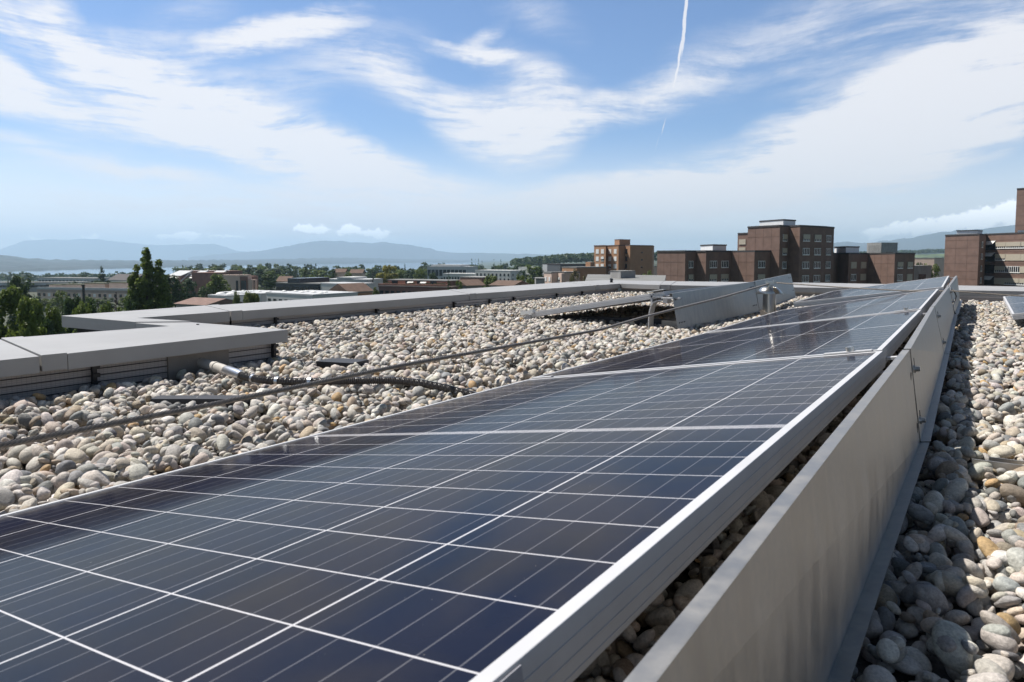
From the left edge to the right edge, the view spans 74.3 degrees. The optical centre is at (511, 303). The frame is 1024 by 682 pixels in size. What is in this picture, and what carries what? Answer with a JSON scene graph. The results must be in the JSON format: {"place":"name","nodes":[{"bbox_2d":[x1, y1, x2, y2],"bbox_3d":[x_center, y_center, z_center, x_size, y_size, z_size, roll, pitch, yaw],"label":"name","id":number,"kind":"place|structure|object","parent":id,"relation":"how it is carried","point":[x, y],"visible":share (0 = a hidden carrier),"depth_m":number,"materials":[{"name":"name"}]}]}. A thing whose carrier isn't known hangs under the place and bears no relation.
{"place":"outdoors","nodes":[
{"label":"outdoors","id":0,"kind":"place"},
{"bbox_2d":[0,239,245,259],"bbox_3d":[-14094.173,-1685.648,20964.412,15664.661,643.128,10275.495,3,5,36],"label":"mountains","id":1,"kind":"structure","parent":0,"point":[80,249],"depth_m":19611.44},
{"bbox_2d":[0,260,477,280],"bbox_3d":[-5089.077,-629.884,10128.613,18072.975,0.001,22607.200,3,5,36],"label":"lake","id":2,"kind":"structure","parent":0,"point":[170,269],"depth_m":3743.03,"materials":[{"name":"blue liquid"}]},
{"bbox_2d":[0,255,499,270],"bbox_3d":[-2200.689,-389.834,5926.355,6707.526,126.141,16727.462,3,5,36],"label":"shore","id":3,"kind":"structure","parent":0,"point":[11,263],"depth_m":5525.32,"materials":[{"name":"green leaves"},{"name":"earth"}]},
{"bbox_2d":[0,260,656,328],"bbox_3d":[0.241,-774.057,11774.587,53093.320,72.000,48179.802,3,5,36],"label":"ground","id":4,"kind":"structure","parent":0,"point":[487,265],"depth_m":3054.34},
{"bbox_2d":[6,274,36,330],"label":"tree","id":5,"kind":"object","parent":4,"relation":"on","point":[25,288],"visible":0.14,"depth_m":139.72,"materials":[{"name":"green plant"}]},
{"bbox_2d":[0,284,45,338],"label":"tree","id":6,"kind":"object","parent":4,"relation":"on","point":[10,296],"visible":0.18,"depth_m":61.54,"materials":[{"name":"green plant"}]},
{"bbox_2d":[5,295,46,336],"bbox_3d":[-37.783,8.467,52.810,3.273,18.416,3.273,-3,5,-40],"label":"tree","id":7,"kind":"object","parent":4,"relation":"on","point":[28,326],"visible":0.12,"depth_m":51.74,"materials":[{"name":"green plant"}]},
{"bbox_2d":[37,317,54,334],"bbox_3d":[-42.182,9.176,60.762,2.674,15.911,3.156,-2,4,-26],"label":"tree","id":8,"kind":"object","parent":4,"relation":"on","point":[48,324],"visible":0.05,"depth_m":60.41,"materials":[{"name":"green plant"}]},
{"bbox_2d":[0,281,91,291],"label":"apartment building","id":9,"kind":"structure","parent":4,"relation":"on","point":[3,285],"depth_m":435.90,"materials":[{"name":"brown"}]},
{"bbox_2d":[43,304,67,334],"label":"tree","id":10,"kind":"object","parent":4,"relation":"on","point":[53,315],"visible":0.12,"depth_m":65.95,"materials":[{"name":"green plant"}]},
{"bbox_2d":[54,290,68,320],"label":"tree","id":11,"kind":"object","parent":4,"relation":"on","point":[61,294],"visible":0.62,"depth_m":199.90,"materials":[{"name":"green plant"}]},
{"bbox_2d":[62,293,80,333],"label":"tree","id":12,"kind":"object","parent":4,"relation":"on","point":[69,304],"visible":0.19,"depth_m":91.35,"materials":[{"name":"green plant"}]},
{"bbox_2d":[38,277,108,282],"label":"office building","id":13,"kind":"structure","parent":4,"relation":"on","point":[54,279],"depth_m":514.85,"materials":[{"name":"grey glass"}]},
{"bbox_2d":[72,301,91,332],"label":"tree","id":14,"kind":"object","parent":4,"relation":"on","point":[80,309],"visible":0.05,"depth_m":71.64,"materials":[{"name":"green plant"}]},
{"bbox_2d":[82,297,96,312],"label":"tree","id":15,"kind":"object","parent":4,"relation":"on","point":[94,308],"visible":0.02,"depth_m":83.60,"materials":[{"name":"green plant"}]},
{"bbox_2d":[36,281,157,301],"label":"apartment building","id":16,"kind":"structure","parent":4,"relation":"on","point":[99,290],"depth_m":328.29,"materials":[{"name":"grey concrete"}]},
{"bbox_2d":[93,266,110,281],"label":"sequoia tree","id":17,"kind":"object","parent":4,"relation":"on","point":[102,276],"visible":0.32,"depth_m":369.24,"materials":[{"name":"green plant"}]},
{"bbox_2d":[97,301,114,312],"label":"tree","id":18,"kind":"object","parent":4,"relation":"on","point":[106,308],"visible":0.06,"depth_m":77.63,"materials":[{"name":"green plant"}]},
{"bbox_2d":[108,274,151,281],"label":"house","id":19,"kind":"structure","parent":4,"relation":"on","point":[119,277],"depth_m":416.17,"materials":[{"name":"grey glass"}]},
{"bbox_2d":[124,297,137,310],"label":"tree","id":20,"kind":"object","parent":4,"relation":"on","point":[129,305],"visible":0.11,"depth_m":99.78,"materials":[{"name":"green plant"}]},
{"bbox_2d":[123,247,174,310],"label":"poplar tree","id":21,"kind":"object","parent":4,"relation":"on","point":[142,294],"visible":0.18,"depth_m":104.53,"materials":[{"name":"green plant"}]},
{"bbox_2d":[164,273,186,307],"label":"tree","id":22,"kind":"object","parent":4,"relation":"on","point":[178,295],"visible":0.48,"depth_m":169.32,"materials":[{"name":"green plant"}]},
{"bbox_2d":[181,278,200,298],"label":"tree","id":23,"kind":"object","parent":4,"relation":"on","point":[191,285],"visible":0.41,"depth_m":199.09,"materials":[{"name":"green plant"}]},
{"bbox_2d":[198,286,211,297],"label":"tree","id":24,"kind":"object","parent":4,"relation":"on","point":[204,291],"visible":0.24,"depth_m":189.50,"materials":[{"name":"green plant"}]},
{"bbox_2d":[169,269,242,296],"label":"apartment building","id":25,"kind":"structure","parent":4,"relation":"on","point":[201,278],"depth_m":345.22,"materials":[{"name":"brick"}]},
{"bbox_2d":[0,271,415,280],"bbox_3d":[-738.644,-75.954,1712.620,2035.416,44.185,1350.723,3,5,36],"label":"woodland","id":26,"kind":"object","parent":4,"relation":"on","point":[3,276],"visible":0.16,"depth_m":1058.39,"materials":[{"name":"green plant"}]},
{"bbox_2d":[174,297,242,306],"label":"house","id":27,"kind":"structure","parent":4,"relation":"on","point":[196,301],"depth_m":127.50,"materials":[{"name":"concrete"}]},
{"bbox_2d":[206,273,230,293],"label":"tree","id":28,"kind":"object","parent":4,"relation":"on","point":[216,282],"visible":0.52,"depth_m":210.29,"materials":[{"name":"green plant"}]},
{"bbox_2d":[207,292,243,301],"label":"building","id":29,"kind":"structure","parent":4,"relation":"on","point":[229,295],"depth_m":171.59,"materials":[{"name":"white concrete"}]},
{"bbox_2d":[221,275,257,291],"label":"building","id":30,"kind":"structure","parent":4,"relation":"on","point":[241,282],"depth_m":296.22,"materials":[{"name":"brown concrete"}]},
{"bbox_2d":[243,267,256,275],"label":"tree","id":31,"kind":"object","parent":4,"relation":"on","point":[247,270],"visible":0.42,"depth_m":478.67,"materials":[{"name":"green plant"}]},
{"bbox_2d":[243,290,259,302],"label":"tree","id":32,"kind":"object","parent":4,"relation":"on","point":[249,297],"visible":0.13,"depth_m":91.88,"materials":[{"name":"green plant"}]},
{"bbox_2d":[224,290,278,301],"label":"building","id":33,"kind":"structure","parent":4,"relation":"on","point":[262,294],"depth_m":192.42,"materials":[{"name":"white concrete"}]},
{"bbox_2d":[253,269,274,286],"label":"tree","id":34,"kind":"object","parent":4,"relation":"on","point":[257,272],"visible":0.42,"depth_m":470.44,"materials":[{"name":"green plant"}]},
{"bbox_2d":[257,273,277,290],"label":"cedar tree","id":35,"kind":"object","parent":4,"relation":"on","point":[270,286],"visible":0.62,"depth_m":289.17,"materials":[{"name":"green plant"}]},
{"bbox_2d":[275,277,329,290],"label":"office building","id":36,"kind":"structure","parent":4,"relation":"on","point":[300,284],"depth_m":228.52,"materials":[{"name":"blue glass"}]},
{"bbox_2d":[266,290,357,301],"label":"building","id":37,"kind":"structure","parent":4,"relation":"on","point":[283,295],"depth_m":156.91,"materials":[{"name":"white concrete"}]},
{"bbox_2d":[335,269,348,277],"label":"house","id":38,"kind":"structure","parent":4,"relation":"on","point":[341,272],"depth_m":420.08,"materials":[{"name":"brown tile"}]},
{"bbox_2d":[320,282,374,290],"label":"villa","id":39,"kind":"object","parent":4,"relation":"on","point":[327,286],"visible":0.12,"depth_m":221.00,"materials":[{"name":"glass"}]},
{"bbox_2d":[328,283,372,295],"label":"house","id":40,"kind":"structure","parent":4,"relation":"on","point":[361,289],"depth_m":187.93,"materials":[{"name":"brown tile"}]},
{"bbox_2d":[329,276,382,290],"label":"villa","id":41,"kind":"object","parent":4,"relation":"on","point":[365,279],"visible":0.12,"depth_m":266.25,"materials":[{"name":"grey concrete"}]},
{"bbox_2d":[350,269,365,275],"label":"house","id":42,"kind":"structure","parent":4,"relation":"on","point":[357,272],"depth_m":401.25,"materials":[{"name":"brown tile"}]},
{"bbox_2d":[376,265,398,283],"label":"tree","id":43,"kind":"object","parent":4,"relation":"on","point":[385,276],"visible":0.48,"depth_m":328.05,"materials":[{"name":"green plant"}]},
{"bbox_2d":[378,279,458,293],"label":"apartment building","id":44,"kind":"structure","parent":4,"relation":"on","point":[391,286],"depth_m":235.45,"materials":[{"name":"brick"}]},
{"bbox_2d":[413,268,425,278],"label":"tree","id":45,"kind":"object","parent":4,"relation":"on","point":[418,274],"visible":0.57,"depth_m":378.96,"materials":[{"name":"green plant"}]},
{"bbox_2d":[427,264,477,278],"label":"office building","id":46,"kind":"structure","parent":4,"relation":"on","point":[439,270],"depth_m":553.87,"materials":[{"name":"grey glass"}]},
{"bbox_2d":[443,273,474,279],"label":"building","id":47,"kind":"structure","parent":4,"relation":"on","point":[455,276],"depth_m":427.49,"materials":[{"name":"white concrete"}]},
{"bbox_2d":[458,279,484,288],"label":"house","id":48,"kind":"structure","parent":4,"relation":"on","point":[472,283],"depth_m":235.01,"materials":[{"name":"concrete"}]},
{"bbox_2d":[460,276,496,286],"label":"building","id":49,"kind":"structure","parent":4,"relation":"on","point":[482,278],"depth_m":326.76,"materials":[{"name":"ceramic"}]},
{"bbox_2d":[483,274,496,287],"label":"tree","id":50,"kind":"object","parent":4,"relation":"on","point":[490,279],"visible":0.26,"depth_m":220.82,"materials":[{"name":"green plant"}]},
{"bbox_2d":[475,270,525,279],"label":"building","id":51,"kind":"structure","parent":4,"relation":"on","point":[505,274],"depth_m":404.66,"materials":[{"name":"concrete"}]},
{"bbox_2d":[489,280,529,286],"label":"house","id":52,"kind":"structure","parent":4,"relation":"on","point":[498,283],"depth_m":204.00,"materials":[{"name":"tile"}]},
{"bbox_2d":[525,265,538,283],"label":"tree","id":53,"kind":"object","parent":4,"relation":"on","point":[532,271],"visible":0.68,"depth_m":432.94,"materials":[{"name":"green plant"}]},
{"bbox_2d":[544,271,579,282],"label":"apartment building","id":54,"kind":"structure","parent":4,"relation":"on","point":[555,277],"depth_m":202.07,"materials":[{"name":"white"}]},
{"bbox_2d":[547,264,585,271],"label":"warehouse","id":55,"kind":"structure","parent":4,"relation":"on","point":[554,267],"depth_m":325.55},
{"bbox_2d":[569,268,585,281],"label":"tree","id":56,"kind":"object","parent":4,"relation":"on","point":[571,279],"visible":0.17,"depth_m":119.86,"materials":[{"name":"green plant"}]},
{"bbox_2d":[510,252,656,265],"bbox_3d":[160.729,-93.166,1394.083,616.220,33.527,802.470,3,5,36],"label":"woodland","id":57,"kind":"object","parent":4,"relation":"on","point":[565,258],"visible":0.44,"depth_m":1026.88,"materials":[{"name":"green plant"}]},
{"bbox_2d":[562,262,606,280],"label":"apartment building","id":58,"kind":"structure","parent":4,"relation":"on","point":[589,268],"depth_m":227.11,"materials":[{"name":"brown"}]},
{"bbox_2d":[594,239,653,274],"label":"apartment building","id":59,"kind":"structure","parent":4,"relation":"on","point":[622,254],"depth_m":262.33,"materials":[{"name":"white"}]},
{"bbox_2d":[657,219,915,283],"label":"apartment building","id":60,"kind":"structure","parent":4,"relation":"on","point":[766,249],"depth_m":145.36,"materials":[{"name":"brown brick"}]},
{"bbox_2d":[867,243,897,252],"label":"office building","id":61,"kind":"structure","parent":4,"relation":"on","point":[882,247],"depth_m":398.29,"materials":[{"name":"concrete"}]},
{"bbox_2d":[914,265,931,279],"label":"building","id":62,"kind":"structure","parent":4,"relation":"on","point":[922,272],"depth_m":173.78,"materials":[{"name":"concrete"}]},
{"bbox_2d":[915,258,943,277],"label":"apartment building","id":63,"kind":"structure","parent":4,"relation":"on","point":[933,261],"depth_m":303.50,"materials":[{"name":"concrete"}]},
{"bbox_2d":[924,263,940,277],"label":"tree","id":64,"kind":"object","parent":4,"relation":"on","point":[936,269],"visible":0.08,"depth_m":177.44,"materials":[{"name":"green plant"}]},
{"bbox_2d":[944,230,1023,286],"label":"apartment building","id":65,"kind":"structure","parent":4,"relation":"on","point":[975,258],"depth_m":169.77,"materials":[{"name":"brown brick"}]},
{"bbox_2d":[1004,278,1018,284],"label":"window","id":66,"kind":"structure","parent":65,"relation":"in","point":[1007,281],"depth_m":166.37,"materials":[{"name":"grey glass"}]},
{"bbox_2d":[1004,266,1019,272],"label":"window","id":67,"kind":"structure","parent":65,"relation":"in","point":[1008,269],"depth_m":166.17,"materials":[{"name":"white glass"}]},
{"bbox_2d":[1005,254,1020,260],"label":"window","id":68,"kind":"structure","parent":65,"relation":"in","point":[1008,257],"depth_m":166.09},
{"bbox_2d":[1006,242,1020,248],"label":"window","id":69,"kind":"structure","parent":65,"relation":"in","point":[1009,245],"depth_m":165.74,"materials":[{"name":"white glass"}]},
{"bbox_2d":[1015,188,1023,231],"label":"tower block","id":70,"kind":"structure","parent":4,"relation":"on","point":[1019,223],"depth_m":198.62,"materials":[{"name":"brown brick"}]},
{"bbox_2d":[188,241,549,259],"bbox_3d":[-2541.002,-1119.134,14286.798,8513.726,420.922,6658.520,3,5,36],"label":"hills","id":71,"kind":"structure","parent":0,"point":[335,249],"depth_m":13352.94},
{"bbox_2d":[0,0,1023,254],"label":"sky","id":72,"kind":"structure","parent":0,"point":[550,127],"materials":[{"name":"blue"}]},
{"bbox_2d":[10,314,1023,681],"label":"roof deck","id":73,"kind":"structure","parent":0,"point":[938,666],"depth_m":0.82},
{"bbox_2d":[0,322,287,400],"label":"parapet","id":74,"kind":"structure","parent":73,"relation":"on","point":[49,366],"depth_m":2.30,"materials":[{"name":"grey sheet metal"}]},
{"bbox_2d":[62,280,619,332],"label":"parapet","id":75,"kind":"structure","parent":73,"relation":"on","point":[268,314],"depth_m":4.26,"materials":[{"name":"grey sheet metal"}]},
{"bbox_2d":[0,290,1023,681],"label":"gravel","id":76,"kind":"structure","parent":73,"relation":"on","point":[980,574],"depth_m":1.61,"materials":[{"name":"gravel"}]},
{"bbox_2d":[151,395,254,408],"bbox_3d":[-0.876,0.280,1.918,0.275,0.029,0.054,0,4,0],"label":"rubber mat","id":77,"kind":"object","parent":76,"relation":"on","point":[187,399],"visible":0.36,"depth_m":1.90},
{"bbox_2d":[197,358,476,395],"bbox_3d":[-0.592,0.254,2.162,1.329,0.072,0.171,2,4,24],"label":"drain hose","id":78,"kind":"object","parent":76,"relation":"on","point":[224,369],"visible":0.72,"depth_m":2.12,"materials":[{"name":"grey plastic"}]},
{"bbox_2d":[316,358,368,368],"bbox_3d":[-0.657,0.233,2.618,0.171,0.027,0.101,1,4,18],"label":"rubber mat","id":79,"kind":"object","parent":76,"relation":"on","point":[344,362],"visible":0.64,"depth_m":2.59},
{"bbox_2d":[661,316,740,327],"bbox_3d":[1.262,0.098,4.396,0.170,0.045,1.000,3,5,36],"label":"ballast tray","id":80,"kind":"object","parent":76,"relation":"on","point":[672,322],"visible":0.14,"depth_m":4.03,"materials":[{"name":"metal"}]},
{"bbox_2d":[756,280,783,315],"bbox_3d":[1.805,-0.021,4.733,0.190,0.287,0.164,3,5,36],"label":"anchor post","id":81,"kind":"object","parent":76,"relation":"on","point":[769,292],"visible":0.96,"depth_m":4.70,"materials":[{"name":"silver metal"}]},
{"bbox_2d":[0,283,768,448],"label":"steel rope","id":82,"kind":"object","parent":81,"relation":"attached to","point":[48,436],"visible":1,"depth_m":1.61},
{"bbox_2d":[776,282,1023,296],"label":"steel rope","id":83,"kind":"object","parent":81,"relation":"attached to","point":[901,290],"visible":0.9,"depth_m":4.31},
{"bbox_2d":[520,310,534,319],"bbox_3d":[0.114,0.077,4.550,0.103,0.079,0.058,3,5,36],"label":"foot bracket","id":84,"kind":"object","parent":73,"relation":"on","point":[527,314],"visible":0.79,"depth_m":4.54,"materials":[{"name":"white"}]},
{"bbox_2d":[531,284,732,316],"bbox_3d":[0.967,-0.035,4.875,0.976,0.203,1.571,3,5,36],"label":"solar panel","id":85,"kind":"object","parent":84,"relation":"on","point":[619,301],"visible":0.7,"depth_m":4.26,"materials":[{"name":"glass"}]},
{"bbox_2d":[563,315,665,328],"bbox_3d":[0.682,0.110,4.328,0.820,0.060,0.040,3,5,36],"label":"ballast rail","id":86,"kind":"object","parent":73,"relation":"on","point":[637,322],"visible":0.36,"depth_m":4.33,"materials":[{"name":"metal"}]},
{"bbox_2d":[647,289,680,328],"bbox_3d":[0.894,0.035,3.957,0.214,0.243,0.098,3,5,36],"label":"leg bracket","id":87,"kind":"object","parent":73,"relation":"on","point":[665,299],"visible":0.94,"depth_m":3.99,"materials":[{"name":"metal"}]},
{"bbox_2d":[670,281,758,328],"bbox_3d":[1.391,-0.003,4.461,0.074,0.242,1.570,3,5,36],"label":"deflector sheet","id":88,"kind":"object","parent":87,"relation":"attached to","point":[739,304],"visible":0.87,"depth_m":4.34,"materials":[{"name":"metal"}]},
{"bbox_2d":[753,274,795,310],"bbox_3d":[2.193,-0.106,5.574,0.084,0.256,1.224,3,5,34],"label":"deflector sheet","id":89,"kind":"object","parent":73,"relation":"on","point":[787,290],"visible":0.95,"depth_m":5.68,"materials":[{"name":"metal"}]},
{"bbox_2d":[605,280,1023,302],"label":"parapet","id":90,"kind":"structure","parent":73,"relation":"on","point":[646,286],"depth_m":6.78,"materials":[{"name":"grey sheet metal"}]},
{"bbox_2d":[818,370,884,434],"bbox_3d":[0.772,0.238,1.526,0.161,0.191,0.048,3,5,36],"label":"support bracket","id":91,"kind":"object","parent":73,"relation":"on","point":[879,374],"visible":0.1,"depth_m":1.49,"materials":[{"name":"metal"}]},
{"bbox_2d":[0,351,884,681],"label":"solar panel","id":92,"kind":"object","parent":91,"relation":"on","point":[562,529],"visible":1,"depth_m":0.62,"materials":[{"name":"glass"}]},
{"bbox_2d":[700,435,817,554],"bbox_3d":[0.328,0.260,0.953,0.045,0.070,1.254,3,5,36],"label":"module cable","id":93,"kind":"object","parent":92,"relation":"hanging from","point":[709,550],"visible":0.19,"depth_m":0.81,"materials":[{"name":"black plastic"}]},
{"bbox_2d":[823,346,872,354],"bbox_3d":[0.759,0.108,1.526,0.099,0.023,0.017,3,5,36],"label":"module clamp","id":94,"kind":"object","parent":92,"relation":"attached to","point":[850,349],"visible":1,"depth_m":1.52,"materials":[{"name":"metal"}]},
{"bbox_2d":[529,310,922,378],"bbox_3d":[0.888,0.140,2.415,0.992,0.203,1.563,3,5,36],"label":"solar panel","id":95,"kind":"object","parent":91,"relation":"on","point":[887,334],"visible":0.72,"depth_m":2.15,"materials":[{"name":"glass"}]},
{"bbox_2d":[860,337,910,395],"bbox_3d":[1.200,0.180,2.139,0.062,0.071,1.304,3,5,36],"label":"module cable","id":96,"kind":"object","parent":95,"relation":"hanging from","point":[866,388],"visible":0.18,"depth_m":1.80,"materials":[{"name":"black plastic"}]},
{"bbox_2d":[624,350,929,681],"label":"deflector sheet","id":97,"kind":"object","parent":91,"relation":"attached to","point":[789,591],"visible":1,"depth_m":0.61,"materials":[{"name":"metal"}]},
{"bbox_2d":[971,457,1023,483],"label":"buried rail","id":98,"kind":"object","parent":73,"relation":"on","point":[1006,464],"visible":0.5,"depth_m":1.32,"materials":[{"name":"metal"}]},
{"bbox_2d":[1003,294,1023,319],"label":"solar panel","id":99,"kind":"object","parent":73,"relation":"on","point":[1015,305],"visible":1,"depth_m":4.42,"materials":[{"name":"glass"}]},
{"bbox_3d":[1.661,0.151,2.831,0.161,0.186,0.048,3,5,36],"label":"support bracket","id":100,"kind":"object","parent":73,"relation":"on","visible":0},
{"bbox_2d":[904,307,949,441],"bbox_3d":[1.325,0.156,2.123,0.073,0.203,1.582,3,5,33],"label":"deflector sheet","id":101,"kind":"object","parent":100,"relation":"attached to","point":[929,357],"visible":0.98,"depth_m":1.82,"materials":[{"name":"metal"}]},
{"bbox_3d":[2.670,0.039,4.257,0.161,0.216,0.048,3,5,36],"label":"support bracket","id":102,"kind":"object","parent":73,"relation":"on","visible":0},
{"bbox_2d":[793,276,948,306],"bbox_3d":[2.772,-0.100,5.108,0.944,0.199,1.562,3,5,36],"label":"solar panel","id":103,"kind":"object","parent":102,"relation":"on","point":[940,283],"visible":0.88,"depth_m":4.73,"materials":[{"name":"glass"}]},
{"bbox_2d":[948,276,962,313],"bbox_3d":[3.178,-0.079,4.826,0.062,0.207,1.533,3,5,35],"label":"deflector sheet","id":104,"kind":"object","parent":102,"relation":"attached to","point":[953,284],"visible":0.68,"depth_m":4.76,"materials":[{"name":"metal"}]},
{"bbox_2d":[585,270,665,291],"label":"building","id":105,"kind":"structure","parent":0,"point":[629,275],"depth_m":56.92,"materials":[{"name":"concrete"}]},
{"bbox_2d":[833,225,1014,251],"bbox_3d":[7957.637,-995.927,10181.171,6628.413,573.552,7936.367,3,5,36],"label":"hills","id":106,"kind":"structure","parent":0,"point":[933,241],"depth_m":9511.69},
{"bbox_2d":[915,254,944,257],"bbox_3d":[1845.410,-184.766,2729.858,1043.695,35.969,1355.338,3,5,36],"label":"meadow","id":107,"kind":"structure","parent":0,"point":[930,256],"depth_m":2590.77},
{"bbox_2d":[915,248,944,254],"bbox_3d":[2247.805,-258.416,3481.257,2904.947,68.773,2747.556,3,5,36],"label":"hills","id":108,"kind":"structure","parent":0,"point":[929,253],"depth_m":3226.55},
{"bbox_2d":[833,249,944,253],"bbox_3d":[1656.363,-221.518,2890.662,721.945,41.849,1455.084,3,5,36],"label":"woodland","id":109,"kind":"object","parent":108,"relation":"on","point":[926,251],"visible":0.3,"depth_m":2448.61,"materials":[{"name":"green plant"}]},
{"bbox_3d":[2.525,0.054,4.078,0.161,0.211,0.048,3,5,36],"label":"support bracket","id":110,"kind":"object","parent":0,"visible":0},
{"bbox_2d":[706,289,938,332],"bbox_3d":[1.772,0.044,3.711,0.972,0.217,1.548,3,5,36],"label":"solar panel","id":111,"kind":"object","parent":110,"relation":"on","point":[923,301],"visible":0.8,"depth_m":3.53,"materials":[{"name":"glass"}]},
{"bbox_2d":[931,286,957,353],"bbox_3d":[2.226,0.051,3.447,0.073,0.220,1.632,3,5,35],"label":"deflector sheet","id":112,"kind":"object","parent":110,"relation":"attached to","point":[942,304],"visible":0.99,"depth_m":3.23,"materials":[{"name":"metal"}]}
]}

